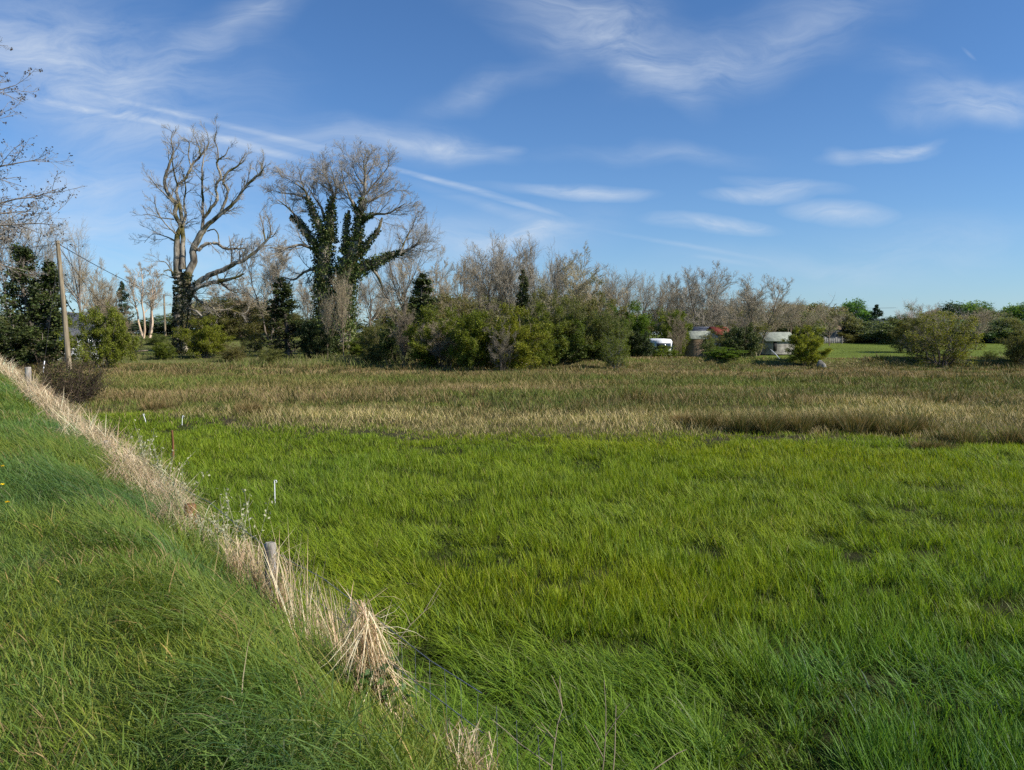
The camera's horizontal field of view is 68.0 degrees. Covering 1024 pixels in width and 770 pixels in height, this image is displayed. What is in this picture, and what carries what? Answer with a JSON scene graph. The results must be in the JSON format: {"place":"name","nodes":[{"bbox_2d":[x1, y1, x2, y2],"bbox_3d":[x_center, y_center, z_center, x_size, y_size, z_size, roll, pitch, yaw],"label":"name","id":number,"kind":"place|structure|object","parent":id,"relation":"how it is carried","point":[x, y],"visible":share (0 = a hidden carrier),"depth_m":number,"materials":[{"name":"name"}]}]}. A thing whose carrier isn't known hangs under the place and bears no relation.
{"place":"outdoors","nodes":[
{"label":"outdoors","id":0,"kind":"place"},
{"bbox_2d":[0,367,601,769],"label":"verge grass","id":1,"kind":"structure","parent":0,"point":[277,645],"depth_m":3.99,"materials":[{"name":"plant"}]},
{"bbox_2d":[0,334,1023,769],"bbox_3d":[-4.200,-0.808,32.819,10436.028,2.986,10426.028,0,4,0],"label":"ground","id":2,"kind":"structure","parent":0,"point":[868,352],"depth_m":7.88,"materials":[{"name":"plant"}]},
{"bbox_2d":[0,200,74,326],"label":"bare tree","id":3,"kind":"object","parent":2,"relation":"on","point":[41,247],"visible":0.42,"depth_m":91.60,"materials":[{"name":"grey plant"}]},
{"bbox_2d":[0,317,81,367],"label":"dark shrub","id":4,"kind":"object","parent":2,"relation":"on","point":[22,354],"visible":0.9,"depth_m":59.13,"materials":[{"name":"green plant"}]},
{"bbox_2d":[0,237,84,364],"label":"ivy clad tree","id":5,"kind":"object","parent":2,"relation":"on","point":[35,310],"visible":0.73,"depth_m":61.27,"materials":[{"name":"green plant"}]},
{"bbox_2d":[0,38,84,285],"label":"budding tree","id":6,"kind":"object","parent":2,"relation":"on","point":[5,225],"visible":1,"depth_m":20.93,"materials":[{"name":"brown plant"}]},
{"bbox_2d":[55,240,71,369],"bbox_3d":[-32.285,-5.484,54.736,0.815,9.756,0.478,-1,4,-18],"label":"utility pole","id":7,"kind":"object","parent":2,"relation":"on","point":[64,314],"visible":0.84,"depth_m":54.64,"materials":[{"name":"brown wood"}]},
{"bbox_2d":[20,345,116,404],"bbox_3d":[-16.883,-0.232,29.067,3.903,2.767,3.121,2,4,25],"label":"bramble bush","id":8,"kind":"object","parent":2,"relation":"on","point":[80,387],"visible":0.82,"depth_m":28.87,"materials":[{"name":"brown plant"}]},
{"bbox_2d":[39,216,105,312],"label":"bare tree","id":9,"kind":"object","parent":2,"relation":"on","point":[76,283],"visible":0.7,"depth_m":94.10,"materials":[{"name":"grey plant"}]},
{"bbox_2d":[75,259,119,323],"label":"bare tree","id":10,"kind":"object","parent":2,"relation":"on","point":[100,284],"visible":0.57,"depth_m":86.78,"materials":[{"name":"grey plant"}]},
{"bbox_2d":[54,300,141,367],"bbox_3d":[-31.421,-3.677,57.539,4.111,5.444,4.954,2,4,23],"label":"hawthorn","id":11,"kind":"object","parent":2,"relation":"on","point":[111,340],"visible":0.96,"depth_m":57.55,"materials":[{"name":"green plant"}]},
{"bbox_2d":[0,353,248,557],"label":"dead grass","id":12,"kind":"structure","parent":2,"relation":"on","point":[38,394],"depth_m":11.56,"materials":[{"name":"plant"}]},
{"bbox_2d":[114,281,141,338],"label":"pine tree","id":13,"kind":"object","parent":2,"relation":"on","point":[122,292],"visible":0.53,"depth_m":91.56,"materials":[{"name":"green plant"}]},
{"bbox_2d":[123,262,170,338],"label":"pale stemmed tree","id":14,"kind":"object","parent":2,"relation":"on","point":[151,297],"visible":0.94,"depth_m":101.30,"materials":[{"name":"beige plant"}]},
{"bbox_2d":[138,396,182,411],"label":"rush tussock","id":15,"kind":"object","parent":2,"relation":"on","point":[156,406],"visible":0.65,"depth_m":26.88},
{"bbox_2d":[129,314,197,335],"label":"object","id":16,"kind":"object","parent":2,"relation":"on","point":[158,325],"visible":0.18,"depth_m":129.54,"materials":[{"name":"green plant"}]},
{"bbox_2d":[171,313,234,358],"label":"hawthorn","id":17,"kind":"object","parent":2,"relation":"on","point":[202,346],"visible":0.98,"depth_m":71.28,"materials":[{"name":"green plant"}]},
{"bbox_2d":[128,116,281,355],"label":"gnarled dead tree","id":18,"kind":"object","parent":2,"relation":"on","point":[185,290],"visible":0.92,"depth_m":75.05,"materials":[{"name":"brown plant"}]},
{"bbox_2d":[154,270,268,337],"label":"bare tree","id":19,"kind":"object","parent":2,"relation":"on","point":[247,298],"visible":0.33,"depth_m":106.66,"materials":[{"name":"grey plant"}]},
{"bbox_2d":[168,296,270,339],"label":"olive shrub","id":20,"kind":"object","parent":2,"relation":"on","point":[229,321],"visible":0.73,"depth_m":98.42,"materials":[{"name":"green plant"}]},
{"bbox_2d":[209,527,261,586],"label":"dead grass clump","id":21,"kind":"object","parent":2,"relation":"on","point":[239,565],"visible":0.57,"depth_m":6.65,"materials":[{"name":"plant"}]},
{"bbox_2d":[208,488,272,578],"bbox_3d":[-2.620,1.364,7.110,0.548,0.862,0.798,-3,5,-34],"label":"seeding weed","id":22,"kind":"object","parent":2,"relation":"on","point":[242,523],"visible":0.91,"depth_m":6.93,"materials":[{"name":"plant"}]},
{"bbox_2d":[238,329,267,351],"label":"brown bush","id":23,"kind":"object","parent":2,"relation":"on","point":[253,344],"visible":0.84,"depth_m":81.67,"materials":[{"name":"green plant"}]},
{"bbox_2d":[214,230,305,339],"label":"bare tree","id":24,"kind":"object","parent":2,"relation":"on","point":[275,270],"visible":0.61,"depth_m":97.02,"materials":[{"name":"brown plant"}]},
{"bbox_2d":[234,526,293,602],"bbox_3d":[-2.021,1.518,6.217,0.616,0.805,0.490,-4,5,-43],"label":"dead grass clump","id":25,"kind":"object","parent":2,"relation":"on","point":[254,575],"visible":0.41,"depth_m":6.14,"materials":[{"name":"plant"}]},
{"bbox_2d":[251,276,315,357],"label":"ivy clad tree","id":26,"kind":"object","parent":2,"relation":"on","point":[282,307],"visible":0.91,"depth_m":73.14,"materials":[{"name":"green plant"}]},
{"bbox_2d":[252,532,315,623],"bbox_3d":[-1.736,1.535,5.745,0.577,0.881,0.510,3,5,35],"label":"dead grass clump","id":27,"kind":"object","parent":2,"relation":"on","point":[276,573],"visible":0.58,"depth_m":5.70,"materials":[{"name":"plant"}]},
{"bbox_2d":[255,514,327,650],"bbox_3d":[-1.489,1.373,5.112,0.456,1.005,0.779,-2,4,-24],"label":"dead grass clump","id":28,"kind":"object","parent":2,"relation":"on","point":[299,601],"visible":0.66,"depth_m":5.15,"materials":[{"name":"plant"}]},
{"bbox_2d":[24,378,561,769],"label":"fence wire","id":29,"kind":"object","parent":2,"relation":"on","point":[388,655],"visible":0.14,"depth_m":4.26,"materials":[{"name":"metal"}]},
{"bbox_2d":[293,276,316,321],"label":"bare tree","id":30,"kind":"object","parent":2,"relation":"on","point":[306,298],"visible":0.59,"depth_m":121.07,"materials":[{"name":"grey plant"}]},
{"bbox_2d":[293,317,338,357],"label":"dark shrub","id":31,"kind":"object","parent":2,"relation":"on","point":[307,333],"visible":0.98,"depth_m":71.15,"materials":[{"name":"green plant"}]},
{"bbox_2d":[302,569,356,672],"bbox_3d":[-1.246,1.600,5.103,0.394,0.811,0.514,-2,4,-26],"label":"dead grass clump","id":32,"kind":"object","parent":2,"relation":"on","point":[334,630],"visible":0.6,"depth_m":5.05,"materials":[{"name":"plant"}]},
{"bbox_2d":[324,269,352,357],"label":"sapling","id":33,"kind":"object","parent":2,"relation":"on","point":[341,303],"visible":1,"depth_m":69.61,"materials":[{"name":"grey plant"}]},
{"bbox_2d":[254,136,445,354],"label":"ivy covered tree","id":34,"kind":"object","parent":2,"relation":"on","point":[354,249],"visible":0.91,"depth_m":76.76,"materials":[{"name":"green plant"}]},
{"bbox_2d":[350,317,387,357],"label":"olive shrub","id":35,"kind":"object","parent":2,"relation":"on","point":[366,342],"visible":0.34,"depth_m":69.24,"materials":[{"name":"green plant"}]},
{"bbox_2d":[355,272,399,325],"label":"bare tree","id":36,"kind":"object","parent":2,"relation":"on","point":[364,292],"visible":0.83,"depth_m":104.64,"materials":[{"name":"grey plant"}]},
{"bbox_2d":[320,578,435,733],"bbox_3d":[-0.780,1.681,4.435,0.832,1.080,0.809,0,4,0],"label":"dead grass clump","id":37,"kind":"object","parent":2,"relation":"on","point":[367,644],"visible":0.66,"depth_m":4.44,"materials":[{"name":"plant"}]},
{"bbox_2d":[342,656,418,712],"bbox_3d":[-0.765,1.779,4.464,0.412,0.321,0.333,1,4,14],"label":"bramble plant","id":38,"kind":"object","parent":2,"relation":"on","point":[380,681],"visible":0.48,"depth_m":4.42,"materials":[{"name":"green plant"}]},
{"bbox_2d":[377,319,413,362],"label":"dark shrub","id":39,"kind":"object","parent":2,"relation":"on","point":[389,347],"visible":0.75,"depth_m":63.13,"materials":[{"name":"green plant"}]},
{"bbox_2d":[388,297,416,364],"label":"leafless shrub","id":40,"kind":"object","parent":2,"relation":"on","point":[403,342],"visible":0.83,"depth_m":61.57,"materials":[{"name":"brown plant"}]},
{"bbox_2d":[368,208,445,321],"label":"bare tree","id":41,"kind":"object","parent":2,"relation":"on","point":[403,290],"visible":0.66,"depth_m":90.75,"materials":[{"name":"grey plant"}]},
{"bbox_2d":[395,271,446,358],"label":"ivy clad tree","id":42,"kind":"object","parent":2,"relation":"on","point":[421,296],"visible":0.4,"depth_m":65.52,"materials":[{"name":"green plant"}]},
{"bbox_2d":[393,244,469,326],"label":"bare tree","id":43,"kind":"object","parent":2,"relation":"on","point":[457,278],"visible":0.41,"depth_m":89.11,"materials":[{"name":"grey plant"}]},
{"bbox_2d":[402,301,461,368],"bbox_3d":[-5.871,-3.603,59.499,5.491,6.041,5.919,-1,4,-10],"label":"hawthorn","id":44,"kind":"object","parent":2,"relation":"on","point":[421,353],"visible":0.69,"depth_m":58.92,"materials":[{"name":"green plant"}]},
{"bbox_2d":[407,313,458,367],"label":"leafless shrub","id":45,"kind":"object","parent":2,"relation":"on","point":[434,350],"visible":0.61,"depth_m":57.83,"materials":[{"name":"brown plant"}]},
{"bbox_2d":[411,292,486,356],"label":"olive shrub","id":46,"kind":"object","parent":2,"relation":"on","point":[465,308],"visible":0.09,"depth_m":69.22,"materials":[{"name":"green plant"}]},
{"bbox_2d":[440,304,498,369],"bbox_3d":[-3.236,-3.392,56.281,5.943,5.190,4.931,4,5,43],"label":"hawthorn","id":47,"kind":"object","parent":2,"relation":"on","point":[471,350],"visible":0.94,"depth_m":54.75,"materials":[{"name":"green plant"}]},
{"bbox_2d":[428,718,510,769],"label":"dead grass clump","id":48,"kind":"object","parent":2,"relation":"on","point":[469,745],"visible":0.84,"depth_m":3.63,"materials":[{"name":"plant"}]},
{"bbox_2d":[447,252,511,317],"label":"bare tree","id":49,"kind":"object","parent":2,"relation":"on","point":[463,281],"visible":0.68,"depth_m":93.89,"materials":[{"name":"grey plant"}]},
{"bbox_2d":[453,227,517,314],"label":"bare tree","id":50,"kind":"object","parent":2,"relation":"on","point":[488,294],"visible":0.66,"depth_m":96.96,"materials":[{"name":"grey plant"}]},
{"bbox_2d":[482,319,519,370],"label":"leafless shrub","id":51,"kind":"object","parent":2,"relation":"on","point":[500,350],"visible":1,"depth_m":52.85,"materials":[{"name":"grey plant"}]},
{"bbox_2d":[483,234,544,319],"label":"bare tree","id":52,"kind":"object","parent":2,"relation":"on","point":[507,285],"visible":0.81,"depth_m":96.67,"materials":[{"name":"grey plant"}]},
{"bbox_2d":[479,299,551,369],"bbox_3d":[0.414,-3.258,54.716,5.132,5.805,4.762,3,5,37],"label":"hawthorn","id":53,"kind":"object","parent":2,"relation":"on","point":[523,350],"visible":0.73,"depth_m":54.16,"materials":[{"name":"green plant"}]},
{"bbox_2d":[10,353,1023,452],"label":"marsh grass","id":54,"kind":"structure","parent":2,"relation":"on","point":[320,383],"depth_m":32.64,"materials":[{"name":"plant"}]},
{"bbox_2d":[515,268,530,325],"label":"conifer tree","id":55,"kind":"object","parent":2,"relation":"on","point":[522,299],"visible":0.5,"depth_m":87.02,"materials":[{"name":"green plant"}]},
{"bbox_2d":[36,331,1017,367],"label":"rough pasture","id":56,"kind":"structure","parent":2,"relation":"on","point":[250,360],"depth_m":67.18,"materials":[{"name":"plant"}]},
{"bbox_2d":[508,324,556,368],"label":"hawthorn","id":57,"kind":"object","parent":2,"relation":"on","point":[549,347],"visible":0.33,"depth_m":59.74,"materials":[{"name":"green plant"}]},
{"bbox_2d":[513,231,564,317],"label":"bare tree","id":58,"kind":"object","parent":2,"relation":"on","point":[531,272],"visible":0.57,"depth_m":96.26,"materials":[{"name":"grey plant"}]},
{"bbox_2d":[522,299,573,364],"bbox_3d":[2.786,-3.995,61.915,4.629,6.129,4.294,0,4,-3],"label":"hawthorn","id":59,"kind":"object","parent":2,"relation":"on","point":[563,343],"visible":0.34,"depth_m":61.29,"materials":[{"name":"green plant"}]},
{"bbox_2d":[520,287,577,325],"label":"olive shrub","id":60,"kind":"object","parent":2,"relation":"on","point":[540,292],"visible":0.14,"depth_m":67.38,"materials":[{"name":"green plant"}]},
{"bbox_2d":[538,296,596,356],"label":"olive shrub","id":61,"kind":"object","parent":2,"relation":"on","point":[577,313],"visible":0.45,"depth_m":63.17,"materials":[{"name":"green plant"}]},
{"bbox_2d":[548,330,593,362],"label":"dark shrub","id":62,"kind":"object","parent":2,"relation":"on","point":[569,355],"visible":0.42,"depth_m":62.09,"materials":[{"name":"green plant"}]},
{"bbox_2d":[535,241,611,315],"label":"bare tree","id":63,"kind":"object","parent":2,"relation":"on","point":[579,287],"visible":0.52,"depth_m":85.61,"materials":[{"name":"grey plant"}]},
{"bbox_2d":[541,249,609,319],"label":"bare tree","id":64,"kind":"object","parent":2,"relation":"on","point":[560,278],"visible":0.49,"depth_m":90.20,"materials":[{"name":"grey plant"}]},
{"bbox_2d":[555,309,606,357],"bbox_3d":[5.719,-4.241,64.354,5.305,4.465,6.393,-2,4,-23],"label":"hawthorn","id":65,"kind":"object","parent":2,"relation":"on","point":[581,332],"visible":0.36,"depth_m":62.83,"materials":[{"name":"green plant"}]},
{"bbox_2d":[563,273,629,342],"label":"olive shrub","id":66,"kind":"object","parent":2,"relation":"on","point":[599,304],"visible":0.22,"depth_m":71.48,"materials":[{"name":"green plant"}]},
{"bbox_2d":[587,297,634,357],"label":"olive shrub","id":67,"kind":"object","parent":2,"relation":"on","point":[603,325],"visible":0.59,"depth_m":63.29,"materials":[{"name":"green plant"}]},
{"bbox_2d":[598,329,630,368],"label":"bush","id":68,"kind":"object","parent":2,"relation":"on","point":[610,355],"visible":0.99,"depth_m":59.65,"materials":[{"name":"green plant"}]},
{"bbox_2d":[598,262,644,320],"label":"bare tree","id":69,"kind":"object","parent":2,"relation":"on","point":[614,284],"visible":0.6,"depth_m":109.32,"materials":[{"name":"grey plant"}]},
{"bbox_2d":[609,298,656,356],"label":"hawthorn","id":70,"kind":"object","parent":2,"relation":"on","point":[642,322],"visible":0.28,"depth_m":68.97,"materials":[{"name":"green plant"}]},
{"bbox_2d":[625,325,655,356],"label":"dark shrub","id":71,"kind":"object","parent":2,"relation":"on","point":[641,349],"visible":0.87,"depth_m":67.32,"materials":[{"name":"green plant"}]},
{"bbox_2d":[630,272,657,316],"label":"bare tree","id":72,"kind":"object","parent":2,"relation":"on","point":[648,297],"visible":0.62,"depth_m":113.86,"materials":[{"name":"grey plant"}]},
{"bbox_2d":[643,273,669,338],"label":"bare tree","id":73,"kind":"object","parent":2,"relation":"on","point":[660,300],"visible":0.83,"depth_m":114.24,"materials":[{"name":"brown plant"}]},
{"bbox_2d":[653,307,694,354],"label":"hawthorn","id":74,"kind":"object","parent":2,"relation":"on","point":[665,327],"visible":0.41,"depth_m":78.86,"materials":[{"name":"green plant"}]},
{"bbox_2d":[651,273,702,325],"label":"bare tree","id":75,"kind":"object","parent":2,"relation":"on","point":[673,300],"visible":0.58,"depth_m":117.03,"materials":[{"name":"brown plant"}]},
{"bbox_2d":[666,308,689,353],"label":"leafless shrub","id":76,"kind":"object","parent":2,"relation":"on","point":[679,327],"visible":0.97,"depth_m":75.58,"materials":[{"name":"brown plant"}]},
{"bbox_2d":[682,331,710,356],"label":"wooden shed","id":77,"kind":"structure","parent":2,"relation":"on","point":[693,345],"depth_m":80.53,"materials":[{"name":"wood"}]},
{"bbox_2d":[666,274,735,328],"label":"bare tree","id":78,"kind":"object","parent":2,"relation":"on","point":[718,313],"visible":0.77,"depth_m":107.44,"materials":[{"name":"brown plant"}]},
{"bbox_2d":[674,260,739,326],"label":"bare tree","id":79,"kind":"object","parent":2,"relation":"on","point":[695,283],"visible":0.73,"depth_m":110.16,"materials":[{"name":"brown plant"}]},
{"bbox_2d":[689,407,749,429],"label":"rush tussock","id":80,"kind":"object","parent":2,"relation":"on","point":[710,419],"visible":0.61,"depth_m":22.02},
{"bbox_2d":[699,308,772,355],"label":"olive shrub","id":81,"kind":"object","parent":2,"relation":"on","point":[723,338],"visible":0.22,"depth_m":79.27,"materials":[{"name":"green plant"}]},
{"bbox_2d":[723,322,762,358],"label":"dark shrub","id":82,"kind":"object","parent":2,"relation":"on","point":[738,335],"visible":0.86,"depth_m":65.40,"materials":[{"name":"green plant"}]},
{"bbox_2d":[715,408,789,433],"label":"rush tussock","id":83,"kind":"object","parent":2,"relation":"on","point":[736,423],"visible":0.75,"depth_m":21.14,"materials":[{"name":"plant"}]},
{"bbox_2d":[724,273,810,355],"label":"bare tree","id":84,"kind":"object","parent":2,"relation":"on","point":[753,306],"visible":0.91,"depth_m":82.88,"materials":[{"name":"brown plant"}]},
{"bbox_2d":[757,332,793,353],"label":"stone shed","id":85,"kind":"structure","parent":2,"relation":"on","point":[773,342],"depth_m":86.68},
{"bbox_2d":[750,409,817,434],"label":"rush tussock","id":86,"kind":"object","parent":2,"relation":"on","point":[796,425],"visible":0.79,"depth_m":20.96,"materials":[{"name":"plant"}]},
{"bbox_2d":[775,295,813,334],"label":"bare tree","id":87,"kind":"object","parent":2,"relation":"on","point":[790,324],"visible":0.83,"depth_m":121.12,"materials":[{"name":"brown plant"}]},
{"bbox_2d":[770,309,838,340],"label":"broadleaf tree","id":88,"kind":"object","parent":2,"relation":"on","point":[815,329],"visible":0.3,"depth_m":134.93,"materials":[{"name":"green plant"}]},
{"bbox_2d":[781,323,833,364],"bbox_3d":[24.141,-3.140,62.069,3.967,3.897,3.681,-2,4,-26],"label":"hawthorn","id":89,"kind":"object","parent":2,"relation":"on","point":[803,350],"visible":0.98,"depth_m":61.51,"materials":[{"name":"green plant"}]},
{"bbox_2d":[779,408,847,432],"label":"rush tussock","id":90,"kind":"object","parent":2,"relation":"on","point":[822,421],"visible":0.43,"depth_m":21.27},
{"bbox_2d":[820,310,863,336],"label":"broadleaf tree","id":91,"kind":"object","parent":2,"relation":"on","point":[851,321],"visible":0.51,"depth_m":149.22,"materials":[{"name":"green plant"}]},
{"bbox_2d":[820,404,883,434],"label":"rush tussock","id":92,"kind":"object","parent":2,"relation":"on","point":[847,425],"visible":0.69,"depth_m":20.89,"materials":[{"name":"plant"}]},
{"bbox_2d":[841,298,876,322],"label":"broadleaf tree","id":93,"kind":"object","parent":2,"relation":"on","point":[858,309],"visible":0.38,"depth_m":175.01,"materials":[{"name":"green plant"}]},
{"bbox_2d":[858,318,914,343],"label":"broadleaf tree","id":94,"kind":"object","parent":2,"relation":"on","point":[877,331],"visible":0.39,"depth_m":139.12,"materials":[{"name":"green plant"}]},
{"bbox_2d":[849,410,926,435],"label":"rush tussock","id":95,"kind":"object","parent":2,"relation":"on","point":[898,427],"visible":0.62,"depth_m":20.75,"materials":[{"name":"plant"}]},
{"bbox_2d":[884,412,944,433],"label":"rush tussock","id":96,"kind":"object","parent":2,"relation":"on","point":[923,423],"visible":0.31,"depth_m":21.20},
{"bbox_2d":[886,304,944,352],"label":"hawthorn","id":97,"kind":"object","parent":2,"relation":"on","point":[901,329],"visible":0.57,"depth_m":95.61,"materials":[{"name":"green plant"}]},
{"bbox_2d":[901,436,966,452],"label":"rush tussock","id":98,"kind":"object","parent":2,"relation":"on","point":[919,444],"visible":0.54,"depth_m":17.88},
{"bbox_2d":[902,310,986,366],"bbox_3d":[35.368,-3.739,62.436,5.955,4.926,6.050,2,4,22],"label":"hawthorn","id":99,"kind":"object","parent":2,"relation":"on","point":[961,342],"visible":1,"depth_m":61.52,"materials":[{"name":"green plant"}]},
{"bbox_2d":[920,426,988,446],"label":"rush tussock","id":100,"kind":"object","parent":2,"relation":"on","point":[964,437],"visible":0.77,"depth_m":18.90,"materials":[{"name":"plant"}]},
{"bbox_2d":[949,307,1003,345],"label":"bare tree","id":101,"kind":"object","parent":2,"relation":"on","point":[984,320],"visible":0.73,"depth_m":121.36,"materials":[{"name":"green plant"}]},
{"bbox_2d":[979,317,1023,342],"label":"broadleaf tree","id":102,"kind":"object","parent":2,"relation":"on","point":[1000,324],"visible":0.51,"depth_m":143.89,"materials":[{"name":"green plant"}]},
{"bbox_2d":[983,423,1023,445],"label":"rush tussock","id":103,"kind":"object","parent":2,"relation":"on","point":[1004,435],"visible":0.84,"depth_m":19.13,"materials":[{"name":"plant"}]},
{"bbox_2d":[992,316,1023,365],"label":"olive shrub","id":104,"kind":"object","parent":2,"relation":"on","point":[1012,350],"visible":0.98,"depth_m":61.48,"materials":[{"name":"green plant"}]},
{"bbox_2d":[0,0,1023,333],"label":"sky","id":105,"kind":"structure","parent":0,"point":[870,151],"materials":[{"name":"blue"}]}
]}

